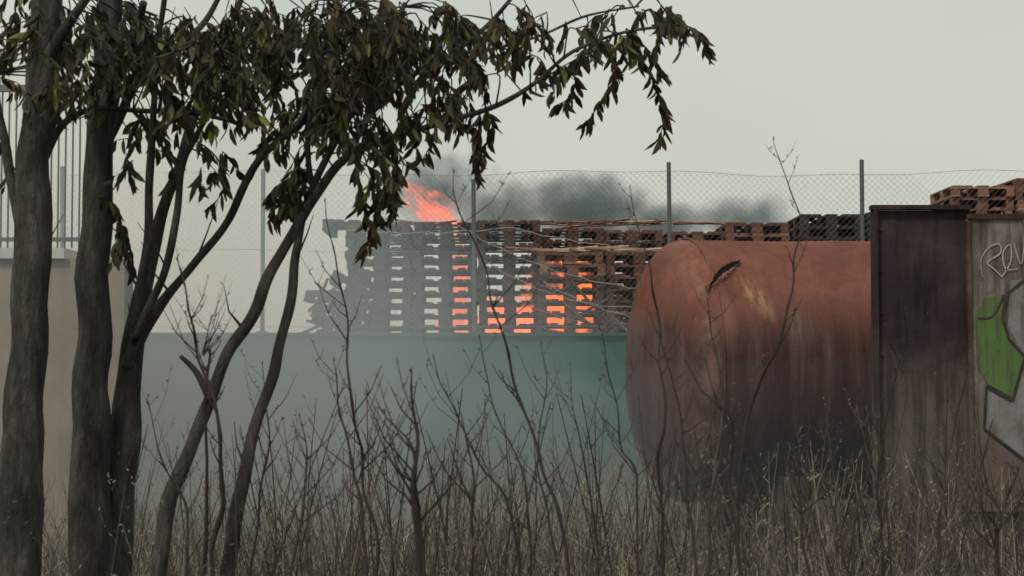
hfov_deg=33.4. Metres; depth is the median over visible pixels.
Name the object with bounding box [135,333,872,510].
green wall
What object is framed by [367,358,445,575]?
dead weed stalk
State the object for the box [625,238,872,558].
rusty tank
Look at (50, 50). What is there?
tree
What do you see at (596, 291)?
pallet stack
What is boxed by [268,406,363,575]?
dead weed stalk
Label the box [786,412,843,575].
dead weed stalk
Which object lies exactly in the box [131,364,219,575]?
dead weed stalk
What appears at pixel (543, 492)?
dead weed stalk
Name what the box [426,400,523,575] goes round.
dead weed stalk
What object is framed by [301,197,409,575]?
dead weed stalk
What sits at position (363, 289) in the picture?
wooden pallet
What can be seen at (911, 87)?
sky
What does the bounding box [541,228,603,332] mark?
pallet stack
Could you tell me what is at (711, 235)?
pallet stack
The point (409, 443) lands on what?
dead weed stalk
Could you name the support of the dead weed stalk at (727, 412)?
on the ground at (469, 524)
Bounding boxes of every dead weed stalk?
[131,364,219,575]
[162,249,224,575]
[169,275,234,575]
[238,347,296,575]
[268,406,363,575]
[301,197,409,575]
[308,329,383,575]
[365,371,473,575]
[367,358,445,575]
[420,330,520,575]
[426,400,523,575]
[440,151,570,575]
[463,323,534,575]
[499,340,575,575]
[545,361,598,575]
[581,283,654,575]
[619,183,681,575]
[640,281,733,575]
[675,277,742,575]
[688,350,769,575]
[735,136,809,573]
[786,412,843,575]
[825,395,897,575]
[854,288,940,575]
[901,336,999,575]
[962,454,1023,575]
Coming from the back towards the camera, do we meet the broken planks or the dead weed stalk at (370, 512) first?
the broken planks
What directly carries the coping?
on the masonry
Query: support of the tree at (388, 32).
on the ground at (469, 524)
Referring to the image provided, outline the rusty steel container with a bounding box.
[869,205,1023,575]
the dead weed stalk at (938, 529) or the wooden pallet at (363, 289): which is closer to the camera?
the dead weed stalk at (938, 529)
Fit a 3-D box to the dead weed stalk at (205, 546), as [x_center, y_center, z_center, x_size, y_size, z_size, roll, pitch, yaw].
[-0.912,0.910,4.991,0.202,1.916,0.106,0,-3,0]
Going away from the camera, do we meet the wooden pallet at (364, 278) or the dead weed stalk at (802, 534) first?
the dead weed stalk at (802, 534)
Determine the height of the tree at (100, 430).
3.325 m
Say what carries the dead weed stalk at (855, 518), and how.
on the ground at (469, 524)
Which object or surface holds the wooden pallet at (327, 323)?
on the wooden pallet
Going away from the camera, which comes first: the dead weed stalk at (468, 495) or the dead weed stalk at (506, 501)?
the dead weed stalk at (468, 495)
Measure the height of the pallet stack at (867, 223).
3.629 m
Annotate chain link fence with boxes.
[2,159,1023,332]
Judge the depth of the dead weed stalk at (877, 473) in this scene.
5.21 m
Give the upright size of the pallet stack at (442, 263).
3.450 m
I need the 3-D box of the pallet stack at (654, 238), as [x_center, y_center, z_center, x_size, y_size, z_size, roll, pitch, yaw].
[1.598,0.976,22.878,0.854,3.422,1.281,0,-3,0]
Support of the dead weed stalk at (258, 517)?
on the ground at (469, 524)
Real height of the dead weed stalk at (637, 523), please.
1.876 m
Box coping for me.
[0,248,77,258]
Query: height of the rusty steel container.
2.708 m
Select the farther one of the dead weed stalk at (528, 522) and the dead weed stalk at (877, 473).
the dead weed stalk at (877, 473)
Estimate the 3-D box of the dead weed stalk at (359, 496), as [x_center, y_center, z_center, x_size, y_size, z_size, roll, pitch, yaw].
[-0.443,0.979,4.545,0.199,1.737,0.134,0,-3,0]
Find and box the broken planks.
[300,218,742,332]
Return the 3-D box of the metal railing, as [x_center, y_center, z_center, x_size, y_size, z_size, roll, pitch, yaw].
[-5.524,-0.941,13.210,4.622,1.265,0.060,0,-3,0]
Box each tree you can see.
[0,0,231,575]
[68,0,369,575]
[148,0,716,575]
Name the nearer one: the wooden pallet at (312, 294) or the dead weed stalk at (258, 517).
the dead weed stalk at (258, 517)
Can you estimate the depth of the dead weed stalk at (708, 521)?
4.91 m
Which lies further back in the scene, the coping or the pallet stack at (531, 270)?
the pallet stack at (531, 270)
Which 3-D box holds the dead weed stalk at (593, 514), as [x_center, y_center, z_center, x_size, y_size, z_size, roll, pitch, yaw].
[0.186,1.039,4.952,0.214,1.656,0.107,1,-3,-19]
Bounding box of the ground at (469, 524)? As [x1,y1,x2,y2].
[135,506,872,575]
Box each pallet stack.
[345,224,414,332]
[412,222,478,332]
[476,220,541,332]
[537,251,605,332]
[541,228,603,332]
[603,230,662,332]
[603,251,657,332]
[662,231,724,246]
[715,222,788,240]
[788,214,859,240]
[864,212,869,240]
[930,185,1014,220]
[991,178,1023,213]
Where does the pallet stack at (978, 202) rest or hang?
on the ground at (469, 524)
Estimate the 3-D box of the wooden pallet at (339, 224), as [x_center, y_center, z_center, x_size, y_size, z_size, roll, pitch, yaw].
[-1.998,-0.756,22.061,0.828,0.168,1.216,0,-3,0]
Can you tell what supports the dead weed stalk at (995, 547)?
on the ground at (469, 524)
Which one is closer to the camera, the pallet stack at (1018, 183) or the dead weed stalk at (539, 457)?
the dead weed stalk at (539, 457)
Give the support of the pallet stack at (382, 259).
on the ground at (469, 524)
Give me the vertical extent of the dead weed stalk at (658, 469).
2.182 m
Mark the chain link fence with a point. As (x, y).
(262, 326)
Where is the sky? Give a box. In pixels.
[0,0,1023,332]
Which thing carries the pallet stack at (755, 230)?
on the ground at (469, 524)
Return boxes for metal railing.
[0,85,88,247]
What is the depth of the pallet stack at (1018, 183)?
22.17 m
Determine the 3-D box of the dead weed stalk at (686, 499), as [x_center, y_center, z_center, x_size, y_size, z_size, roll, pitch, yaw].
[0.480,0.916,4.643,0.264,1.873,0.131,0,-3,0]
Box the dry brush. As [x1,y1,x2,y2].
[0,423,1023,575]
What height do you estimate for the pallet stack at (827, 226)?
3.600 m
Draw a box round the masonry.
[0,259,132,574]
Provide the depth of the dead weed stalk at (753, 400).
5.01 m
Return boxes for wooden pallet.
[303,290,390,319]
[310,303,379,327]
[312,316,380,332]
[322,219,390,239]
[329,269,389,310]
[344,247,381,307]
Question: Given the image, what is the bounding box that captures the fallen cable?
[340,225,653,316]
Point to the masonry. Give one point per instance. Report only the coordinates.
(63, 340)
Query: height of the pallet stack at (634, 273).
3.020 m
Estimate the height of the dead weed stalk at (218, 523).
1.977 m
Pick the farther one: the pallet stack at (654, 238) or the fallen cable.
the pallet stack at (654, 238)
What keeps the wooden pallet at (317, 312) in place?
on the wooden pallet at (327, 323)

